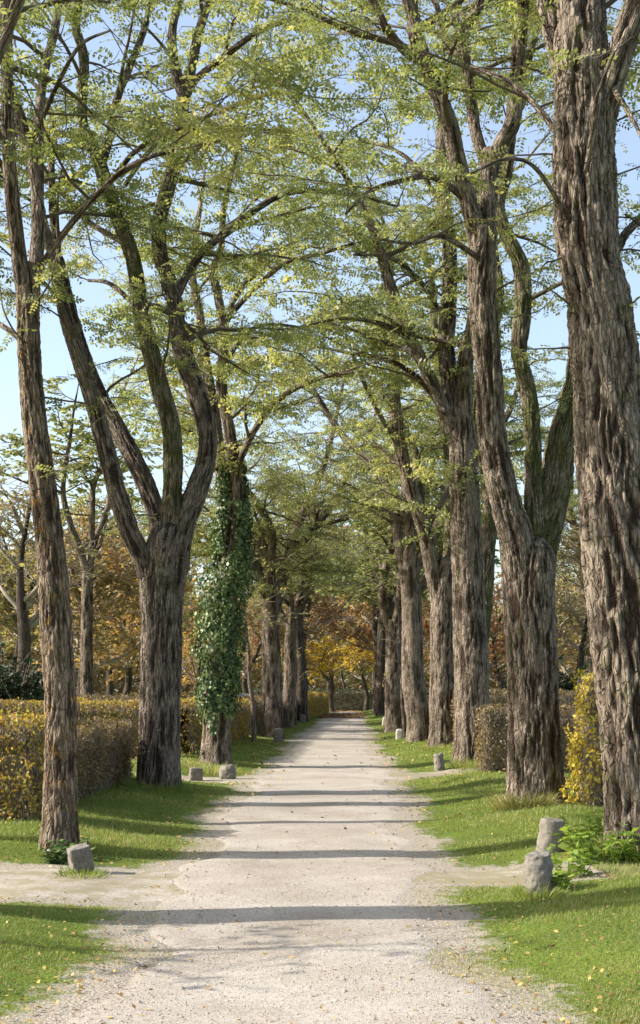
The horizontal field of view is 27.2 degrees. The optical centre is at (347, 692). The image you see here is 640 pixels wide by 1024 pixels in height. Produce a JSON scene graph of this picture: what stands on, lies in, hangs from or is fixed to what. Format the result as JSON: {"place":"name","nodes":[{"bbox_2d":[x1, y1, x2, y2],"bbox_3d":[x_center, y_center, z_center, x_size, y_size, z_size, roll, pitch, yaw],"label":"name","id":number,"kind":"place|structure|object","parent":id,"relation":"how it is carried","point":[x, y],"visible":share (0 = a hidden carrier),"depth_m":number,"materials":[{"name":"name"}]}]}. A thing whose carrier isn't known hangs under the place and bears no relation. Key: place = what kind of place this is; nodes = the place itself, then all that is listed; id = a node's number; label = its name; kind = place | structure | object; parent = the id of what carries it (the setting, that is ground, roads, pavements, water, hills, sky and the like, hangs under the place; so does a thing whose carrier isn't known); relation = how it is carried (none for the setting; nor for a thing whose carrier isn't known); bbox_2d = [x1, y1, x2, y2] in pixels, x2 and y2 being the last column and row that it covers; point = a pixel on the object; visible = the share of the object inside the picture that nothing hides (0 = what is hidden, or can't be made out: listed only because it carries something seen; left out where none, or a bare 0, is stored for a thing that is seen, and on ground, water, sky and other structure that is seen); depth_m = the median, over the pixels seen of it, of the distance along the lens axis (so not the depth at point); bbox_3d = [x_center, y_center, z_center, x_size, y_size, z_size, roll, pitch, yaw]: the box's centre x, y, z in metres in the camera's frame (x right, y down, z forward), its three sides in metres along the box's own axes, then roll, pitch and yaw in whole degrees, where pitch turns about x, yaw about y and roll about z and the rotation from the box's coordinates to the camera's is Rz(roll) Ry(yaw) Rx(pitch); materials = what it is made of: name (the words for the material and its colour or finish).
{"place":"outdoors","nodes":[
{"label":"outdoors","id":0,"kind":"place"},
{"bbox_2d":[0,869,184,901],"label":"side path","id":1,"kind":"structure","parent":0,"point":[134,886],"depth_m":11.38,"materials":[{"name":"beige gravel"}]},
{"bbox_2d":[52,864,110,878],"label":"grass tuft","id":2,"kind":"object","parent":1,"relation":"on","point":[93,873],"visible":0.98,"depth_m":12.03,"materials":[{"name":"green plant"}]},
{"bbox_2d":[182,778,257,782],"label":"side path","id":3,"kind":"structure","parent":0,"point":[209,780],"depth_m":25.57,"materials":[{"name":"beige gravel"}]},
{"bbox_2d":[67,711,514,1023],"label":"path","id":4,"kind":"structure","parent":0,"point":[310,773],"depth_m":9.89,"materials":[{"name":"beige gravel"}]},
{"bbox_2d":[52,793,528,1023],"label":"pebbles","id":5,"kind":"object","parent":4,"relation":"on","point":[344,990],"visible":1,"depth_m":8.35,"materials":[{"name":"beige gravel"}]},
{"bbox_2d":[317,710,365,717],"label":"leaf carpet","id":6,"kind":"object","parent":4,"relation":"on","point":[334,715],"visible":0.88,"depth_m":93.71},
{"bbox_2d":[0,695,639,1023],"bbox_3d":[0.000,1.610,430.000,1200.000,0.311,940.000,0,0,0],"label":"ground","id":7,"kind":"structure","parent":0,"point":[64,995],"depth_m":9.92,"materials":[{"name":"green plant"}]},
{"bbox_2d":[0,0,25,63],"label":"locust tree","id":8,"kind":"object","parent":7,"relation":"on","point":[7,32],"visible":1,"depth_m":9.62,"materials":[{"name":"brown plant"}]},
{"bbox_2d":[0,709,44,820],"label":"hedge","id":9,"kind":"object","parent":7,"relation":"on","point":[22,741],"visible":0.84,"depth_m":15.47,"materials":[{"name":"yellow plant"}]},
{"bbox_2d":[0,640,87,706],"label":"yew bush","id":10,"kind":"object","parent":7,"relation":"on","point":[17,687],"visible":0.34,"depth_m":32.56,"materials":[{"name":"green plant"}]},
{"bbox_2d":[0,156,92,249],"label":"locust tree","id":11,"kind":"object","parent":7,"relation":"on","point":[4,237],"visible":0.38,"depth_m":22.33,"materials":[{"name":"green plant"}]},
{"bbox_2d":[0,100,96,172],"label":"locust tree","id":12,"kind":"object","parent":7,"relation":"on","point":[82,131],"visible":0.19,"depth_m":21.23,"materials":[{"name":"green plant"}]},
{"bbox_2d":[0,451,105,685],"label":"bare tree","id":13,"kind":"object","parent":7,"relation":"on","point":[26,626],"visible":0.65,"depth_m":46.88,"materials":[{"name":"brown plant"}]},
{"bbox_2d":[0,490,107,680],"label":"autumn tree","id":14,"kind":"object","parent":7,"relation":"on","point":[6,610],"visible":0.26,"depth_m":74.42,"materials":[{"name":"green plant"}]},
{"bbox_2d":[37,839,73,864],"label":"weed plant","id":15,"kind":"object","parent":7,"relation":"on","point":[59,856],"visible":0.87,"depth_m":12.78,"materials":[{"name":"green plant"}]},
{"bbox_2d":[0,697,138,758],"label":"hedge","id":16,"kind":"object","parent":7,"relation":"on","point":[125,710],"visible":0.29,"depth_m":30.20,"materials":[{"name":"plant"}]},
{"bbox_2d":[45,837,94,858],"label":"weed plant","id":17,"kind":"object","parent":7,"relation":"on","point":[60,840],"visible":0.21,"depth_m":13.19,"materials":[{"name":"green plant"}]},
{"bbox_2d":[0,489,146,696],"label":"autumn tree","id":18,"kind":"object","parent":7,"relation":"on","point":[108,578],"visible":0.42,"depth_m":57.46,"materials":[{"name":"orange plant"}]},
{"bbox_2d":[66,842,93,872],"bbox_3d":[-2.477,1.613,12.349,0.223,0.382,0.206,-13,9,-20],"label":"boundary stone","id":19,"kind":"object","parent":7,"relation":"on","point":[80,856],"visible":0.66,"depth_m":12.26,"materials":[{"name":"grey stone"}]},
{"bbox_2d":[38,717,136,801],"bbox_3d":[-4.007,1.035,20.128,0.914,1.302,6.392,0,0,0],"label":"hedge","id":20,"kind":"object","parent":7,"relation":"on","point":[105,748],"visible":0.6,"depth_m":20.23,"materials":[{"name":"plant"}]},
{"bbox_2d":[0,319,189,698],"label":"locust tree","id":21,"kind":"object","parent":7,"relation":"on","point":[86,665],"visible":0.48,"depth_m":51.42,"materials":[{"name":"green plant"}]},
{"bbox_2d":[32,512,205,699],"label":"autumn tree","id":22,"kind":"object","parent":7,"relation":"on","point":[134,626],"visible":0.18,"depth_m":66.77,"materials":[{"name":"orange plant"}]},
{"bbox_2d":[61,474,188,697],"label":"autumn tree","id":23,"kind":"object","parent":7,"relation":"on","point":[109,689],"visible":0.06,"depth_m":85.80,"materials":[{"name":"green plant"}]},
{"bbox_2d":[77,691,196,706],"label":"hedge","id":24,"kind":"object","parent":7,"relation":"on","point":[109,698],"visible":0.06,"depth_m":47.80,"materials":[{"name":"plant"}]},
{"bbox_2d":[119,775,195,793],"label":"grass tuft","id":25,"kind":"object","parent":7,"relation":"on","point":[132,783],"visible":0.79,"depth_m":21.65,"materials":[{"name":"green plant"}]},
{"bbox_2d":[0,0,351,851],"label":"locust tree","id":26,"kind":"object","parent":7,"relation":"on","point":[60,754],"visible":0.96,"depth_m":13.34,"materials":[{"name":"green plant"}]},
{"bbox_2d":[103,530,256,670],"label":"autumn tree","id":27,"kind":"object","parent":7,"relation":"on","point":[189,584],"visible":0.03,"depth_m":97.28,"materials":[{"name":"orange plant"}]},
{"bbox_2d":[189,767,202,780],"bbox_3d":[-2.916,1.636,25.485,0.268,0.376,0.243,2,0,-11],"label":"boundary stone","id":28,"kind":"object","parent":7,"relation":"on","point":[195,773],"visible":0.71,"depth_m":25.38,"materials":[{"name":"grey stone"}]},
{"bbox_2d":[181,758,239,775],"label":"grass tuft","id":29,"kind":"object","parent":7,"relation":"on","point":[205,767],"visible":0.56,"depth_m":27.07,"materials":[{"name":"green plant"}]},
{"bbox_2d":[180,696,250,754],"bbox_3d":[-3.852,0.888,38.730,1.032,1.627,14.685,0,0,1],"label":"hedge","id":30,"kind":"object","parent":7,"relation":"on","point":[191,727],"visible":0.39,"depth_m":32.56,"materials":[{"name":"plant"}]},
{"bbox_2d":[181,578,253,695],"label":"autumn tree","id":31,"kind":"object","parent":7,"relation":"on","point":[190,673],"visible":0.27,"depth_m":83.80,"materials":[{"name":"orange plant"}]},
{"bbox_2d":[219,764,235,778],"bbox_3d":[-2.351,1.624,26.001,0.343,0.431,0.308,3,0,0],"label":"boundary stone","id":32,"kind":"object","parent":7,"relation":"on","point":[227,771],"visible":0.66,"depth_m":25.88,"materials":[{"name":"grey stone"}]},
{"bbox_2d":[0,0,464,788],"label":"locust tree","id":33,"kind":"object","parent":7,"relation":"on","point":[160,556],"visible":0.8,"depth_m":21.92,"materials":[{"name":"green plant"}]},
{"bbox_2d":[237,694,262,735],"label":"hedge","id":34,"kind":"object","parent":7,"relation":"on","point":[259,709],"visible":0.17,"depth_m":49.20,"materials":[{"name":"plant"}]},
{"bbox_2d":[200,527,307,743],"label":"sapling","id":35,"kind":"object","parent":7,"relation":"on","point":[253,713],"visible":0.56,"depth_m":41.20,"materials":[{"name":"green plant"}]},
{"bbox_2d":[81,0,436,764],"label":"locust tree","id":36,"kind":"object","parent":7,"relation":"on","point":[215,748],"visible":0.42,"depth_m":29.27,"materials":[{"name":"green plant"}]},
{"bbox_2d":[188,457,258,752],"bbox_3d":[-2.746,-1.940,29.745,1.459,6.699,1.435,0,0,29],"label":"ivy","id":37,"kind":"object","parent":36,"relation":"attached to","point":[233,668],"visible":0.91,"depth_m":29.42,"materials":[{"name":"green plant"}]},
{"bbox_2d":[210,578,321,693],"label":"autumn tree","id":38,"kind":"object","parent":7,"relation":"on","point":[254,627],"visible":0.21,"depth_m":91.39,"materials":[{"name":"orange plant"}]},
{"bbox_2d":[99,273,435,739],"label":"locust tree","id":39,"kind":"object","parent":7,"relation":"on","point":[265,530],"visible":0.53,"depth_m":47.27,"materials":[{"name":"green plant"}]},
{"bbox_2d":[194,441,357,721],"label":"locust tree","id":40,"kind":"object","parent":7,"relation":"on","point":[302,695],"visible":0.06,"depth_m":73.39,"materials":[{"name":"green plant"}]},
{"bbox_2d":[274,728,282,742],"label":"boundary stone","id":41,"kind":"object","parent":7,"relation":"on","point":[278,735],"visible":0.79,"depth_m":43.45,"materials":[{"name":"grey stone"}]},
{"bbox_2d":[190,423,377,727],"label":"locust tree","id":42,"kind":"object","parent":7,"relation":"on","point":[290,671],"visible":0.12,"depth_m":60.91,"materials":[{"name":"green plant"}]},
{"bbox_2d":[243,606,324,685],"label":"autumn tree","id":43,"kind":"object","parent":7,"relation":"on","point":[255,643],"visible":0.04,"depth_m":107.71,"materials":[{"name":"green plant"}]},
{"bbox_2d":[0,539,582,699],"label":"distant woods","id":44,"kind":"object","parent":7,"relation":"on","point":[99,681],"visible":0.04,"depth_m":174.25,"materials":[{"name":"brown plant"}]},
{"bbox_2d":[281,648,307,724],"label":"sapling","id":45,"kind":"object","parent":7,"relation":"on","point":[295,720],"visible":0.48,"depth_m":65.17,"materials":[{"name":"brown plant"}]},
{"bbox_2d":[299,714,305,722],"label":"boundary stone","id":46,"kind":"object","parent":7,"relation":"on","point":[302,718],"visible":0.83,"depth_m":70.08,"materials":[{"name":"grey stone"}]},
{"bbox_2d":[241,542,366,669],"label":"autumn tree","id":47,"kind":"object","parent":7,"relation":"on","point":[326,617],"visible":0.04,"depth_m":113.00,"materials":[{"name":"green plant"}]},
{"bbox_2d":[250,510,372,690],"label":"autumn tree","id":48,"kind":"object","parent":7,"relation":"on","point":[310,603],"visible":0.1,"depth_m":97.37,"materials":[{"name":"orange plant"}]},
{"bbox_2d":[307,691,329,718],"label":"hedge","id":49,"kind":"object","parent":7,"relation":"on","point":[318,703],"visible":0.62,"depth_m":93.09,"materials":[{"name":"yellow plant"}]},
{"bbox_2d":[0,711,639,1023],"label":"fallen leaves","id":50,"kind":"object","parent":7,"relation":"on","point":[292,956],"visible":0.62,"depth_m":9.58,"materials":[{"name":"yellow plant"}]},
{"bbox_2d":[282,592,360,680],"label":"autumn tree","id":51,"kind":"object","parent":7,"relation":"on","point":[316,639],"visible":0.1,"depth_m":127.71,"materials":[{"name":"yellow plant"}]},
{"bbox_2d":[282,636,362,711],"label":"autumn tree","id":52,"kind":"object","parent":7,"relation":"on","point":[321,669],"visible":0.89,"depth_m":111.80,"materials":[{"name":"yellow plant"}]},
{"bbox_2d":[248,687,428,710],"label":"hedge","id":53,"kind":"object","parent":7,"relation":"on","point":[345,700],"visible":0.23,"depth_m":120.55,"materials":[{"name":"green plant"}]},
{"bbox_2d":[308,593,370,689],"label":"autumn tree","id":54,"kind":"object","parent":7,"relation":"on","point":[331,677],"visible":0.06,"depth_m":130.50,"materials":[{"name":"orange plant"}]},
{"bbox_2d":[309,625,372,688],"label":"autumn tree","id":55,"kind":"object","parent":7,"relation":"on","point":[340,674],"visible":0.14,"depth_m":150.21,"materials":[{"name":"yellow plant"}]},
{"bbox_2d":[327,597,373,687],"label":"autumn tree","id":56,"kind":"object","parent":7,"relation":"on","point":[348,644],"depth_m":137.77,"materials":[{"name":"orange plant"}]},
{"bbox_2d":[275,481,429,715],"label":"locust tree","id":57,"kind":"object","parent":7,"relation":"on","point":[380,691],"visible":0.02,"depth_m":87.65,"materials":[{"name":"green plant"}]},
{"bbox_2d":[334,636,374,710],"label":"autumn tree","id":58,"kind":"object","parent":7,"relation":"on","point":[361,662],"visible":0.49,"depth_m":117.74,"materials":[{"name":"yellow plant"}]},
{"bbox_2d":[317,501,430,712],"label":"tree","id":59,"kind":"object","parent":7,"relation":"on","point":[372,621],"visible":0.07,"depth_m":100.81,"materials":[{"name":"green plant"}]},
{"bbox_2d":[319,531,429,655],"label":"autumn tree","id":60,"kind":"object","parent":7,"relation":"on","point":[351,622],"visible":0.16,"depth_m":113.55,"materials":[{"name":"plant"}]},
{"bbox_2d":[351,569,429,737],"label":"sapling","id":61,"kind":"object","parent":7,"relation":"on","point":[398,633],"visible":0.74,"depth_m":45.41,"materials":[{"name":"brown plant"}]},
{"bbox_2d":[358,611,429,673],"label":"autumn tree","id":62,"kind":"object","parent":7,"relation":"on","point":[427,667],"visible":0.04,"depth_m":126.24,"materials":[{"name":"orange plant"}]},
{"bbox_2d":[396,729,402,738],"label":"boundary stone","id":63,"kind":"object","parent":7,"relation":"on","point":[399,733],"visible":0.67,"depth_m":45.17,"materials":[{"name":"grey stone"}]},
{"bbox_2d":[271,88,529,747],"bbox_3d":[1.794,-6.830,37.609,7.921,17.519,8.775,0,0,0],"label":"locust tree","id":64,"kind":"object","parent":7,"relation":"on","point":[438,573],"visible":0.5,"depth_m":37.27,"materials":[{"name":"green plant"}]},
{"bbox_2d":[227,293,574,741],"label":"locust tree","id":65,"kind":"object","parent":7,"relation":"on","point":[409,561],"visible":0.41,"depth_m":42.48,"materials":[{"name":"green plant"}]},
{"bbox_2d":[305,447,497,642],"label":"locust tree","id":66,"kind":"object","parent":7,"relation":"on","point":[391,604],"visible":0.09,"depth_m":77.44,"materials":[{"name":"green plant"}]},
{"bbox_2d":[180,0,631,764],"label":"locust tree","id":67,"kind":"object","parent":7,"relation":"on","point":[474,530],"visible":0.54,"depth_m":28.66,"materials":[{"name":"green plant"}]},
{"bbox_2d":[182,0,639,805],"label":"locust tree","id":68,"kind":"object","parent":7,"relation":"on","point":[530,528],"visible":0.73,"depth_m":17.96,"materials":[{"name":"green plant"}]},
{"bbox_2d":[305,388,523,732],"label":"locust tree","id":69,"kind":"object","parent":7,"relation":"on","point":[393,720],"visible":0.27,"depth_m":54.74,"materials":[{"name":"green plant"}]},
{"bbox_2d":[404,695,428,726],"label":"hedge","id":70,"kind":"object","parent":7,"relation":"on","point":[428,707],"visible":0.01,"depth_m":47.76,"materials":[{"name":"plant"}]},
{"bbox_2d":[420,743,452,751],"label":"grass tuft","id":71,"kind":"object","parent":7,"relation":"on","point":[442,747],"visible":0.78,"depth_m":35.54,"materials":[{"name":"green plant"}]},
{"bbox_2d":[433,753,444,770],"bbox_3d":[1.953,1.540,28.129,0.243,0.500,0.249,-7,0,0],"label":"boundary stone","id":72,"kind":"object","parent":7,"relation":"on","point":[439,764],"visible":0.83,"depth_m":28.04,"materials":[{"name":"grey stone"}]},
{"bbox_2d":[401,588,503,652],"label":"autumn tree","id":73,"kind":"object","parent":7,"relation":"on","point":[426,630],"visible":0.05,"depth_m":108.56,"materials":[{"name":"orange plant"}]},
{"bbox_2d":[283,0,639,851],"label":"locust tree","id":74,"kind":"object","parent":7,"relation":"on","point":[589,74],"visible":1,"depth_m":13.20,"materials":[{"name":"brown plant"}]},
{"bbox_2d":[446,756,482,769],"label":"grass tuft","id":75,"kind":"object","parent":7,"relation":"on","point":[461,764],"visible":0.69,"depth_m":28.06,"materials":[{"name":"green plant"}]},
{"bbox_2d":[423,574,573,690],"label":"autumn tree","id":76,"kind":"object","parent":7,"relation":"on","point":[496,669],"visible":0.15,"depth_m":81.92,"materials":[{"name":"orange plant"}]},
{"bbox_2d":[450,687,578,744],"bbox_3d":[6.984,0.749,36.995,8.240,1.979,1.221,0,0,0],"label":"hedge","id":77,"kind":"object","parent":7,"relation":"on","point":[496,697],"visible":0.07,"depth_m":36.70,"materials":[{"name":"plant"}]},
{"bbox_2d":[474,787,560,811],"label":"grass tuft","id":78,"kind":"object","parent":7,"relation":"on","point":[510,802],"visible":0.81,"depth_m":17.55,"materials":[{"name":"green plant"}]},
{"bbox_2d":[473,702,585,773],"bbox_3d":[5.027,0.949,25.315,5.222,1.562,1.121,0,0,0],"label":"hedge","id":79,"kind":"object","parent":7,"relation":"on","point":[492,721],"visible":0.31,"depth_m":25.01,"materials":[{"name":"plant"}]},
{"bbox_2d":[499,881,571,900],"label":"grass tuft","id":80,"kind":"object","parent":7,"relation":"on","point":[521,891],"visible":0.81,"depth_m":10.54,"materials":[{"name":"green plant"}]},
{"bbox_2d":[523,851,554,894],"bbox_3d":[1.560,1.524,10.720,0.264,0.458,0.252,-6,2,-17],"label":"boundary stone","id":81,"kind":"object","parent":7,"relation":"on","point":[537,869],"visible":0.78,"depth_m":10.63,"materials":[{"name":"grey stone"}]},
{"bbox_2d":[494,546,583,663],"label":"autumn tree","id":82,"kind":"object","parent":7,"relation":"on","point":[565,617],"visible":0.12,"depth_m":95.28,"materials":[{"name":"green plant"}]},
{"bbox_2d":[492,654,588,695],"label":"yew bush","id":83,"kind":"object","parent":7,"relation":"on","point":[566,684],"visible":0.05,"depth_m":47.08,"materials":[{"name":"green plant"}]},
{"bbox_2d":[535,817,564,852],"bbox_3d":[2.047,1.498,13.341,0.281,0.460,0.273,6,3,0],"label":"boundary stone","id":84,"kind":"object","parent":7,"relation":"on","point":[552,826],"visible":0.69,"depth_m":13.23,"materials":[{"name":"grey stone"}]},
{"bbox_2d":[520,427,592,672],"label":"locust tree","id":85,"kind":"object","parent":7,"relation":"on","point":[572,512],"visible":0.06,"depth_m":61.59,"materials":[{"name":"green plant"}]},
{"bbox_2d":[551,870,571,890],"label":"weed plant","id":86,"kind":"object","parent":7,"relation":"on","point":[560,880],"visible":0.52,"depth_m":10.66,"materials":[{"name":"green plant"}]},
{"bbox_2d":[555,516,591,679],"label":"autumn tree","id":87,"kind":"object","parent":7,"relation":"on","point":[580,650],"visible":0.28,"depth_m":56.79,"materials":[{"name":"orange plant"}]},
{"bbox_2d":[545,844,608,878],"bbox_3d":[2.053,1.524,11.898,0.598,0.314,0.503,0,0,12],"label":"weed plant","id":88,"kind":"object","parent":7,"relation":"on","point":[574,867],"visible":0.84,"depth_m":11.93,"materials":[{"name":"green plant"}]},
{"bbox_2d":[558,668,603,806],"bbox_3d":[4.748,0.675,17.723,3.876,2.084,1.351,0,0,0],"label":"hedge","id":89,"kind":"object","parent":7,"relation":"on","point":[587,747],"visible":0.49,"depth_m":17.43,"materials":[{"name":"yellow plant"}]},
{"bbox_2d":[559,809,603,840],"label":"weed plant","id":90,"kind":"object","parent":7,"relation":"on","point":[597,821],"visible":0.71,"depth_m":13.99,"materials":[{"name":"green plant"}]},
{"bbox_2d":[546,821,626,860],"bbox_3d":[2.325,1.451,12.852,0.650,0.407,0.618,0,0,-36],"label":"weed plant","id":91,"kind":"object","parent":7,"relation":"on","point":[574,845],"visible":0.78,"depth_m":12.81,"materials":[{"name":"green plant"}]},
{"bbox_2d":[579,835,639,865],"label":"plant","id":92,"kind":"object","parent":7,"relation":"on","point":[599,840],"visible":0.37,"depth_m":12.96,"materials":[{"name":"green plant"}]},
{"bbox_2d":[586,827,639,863],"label":"weed plant","id":93,"kind":"object","parent":7,"relation":"on","point":[635,840],"visible":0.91,"depth_m":12.82,"materials":[{"name":"green plant"}]},
{"bbox_2d":[608,831,639,861],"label":"weed plant","id":94,"kind":"object","parent":7,"relation":"on","point":[635,853],"visible":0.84,"depth_m":12.79,"materials":[{"name":"green plant"}]},
{"bbox_2d":[0,0,639,692],"label":"sky","id":95,"kind":"structure","parent":0,"point":[551,330],"materials":[{"name":"blue"}]},
{"bbox_2d":[389,772,460,776],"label":"side path","id":96,"kind":"structure","parent":0,"point":[410,775],"depth_m":27.21,"materials":[{"name":"beige gravel"}]},
{"bbox_2d":[412,865,606,884],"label":"side path","id":97,"kind":"structure","parent":0,"point":[492,877],"depth_m":12.07,"materials":[{"name":"beige gravel"}]}
]}

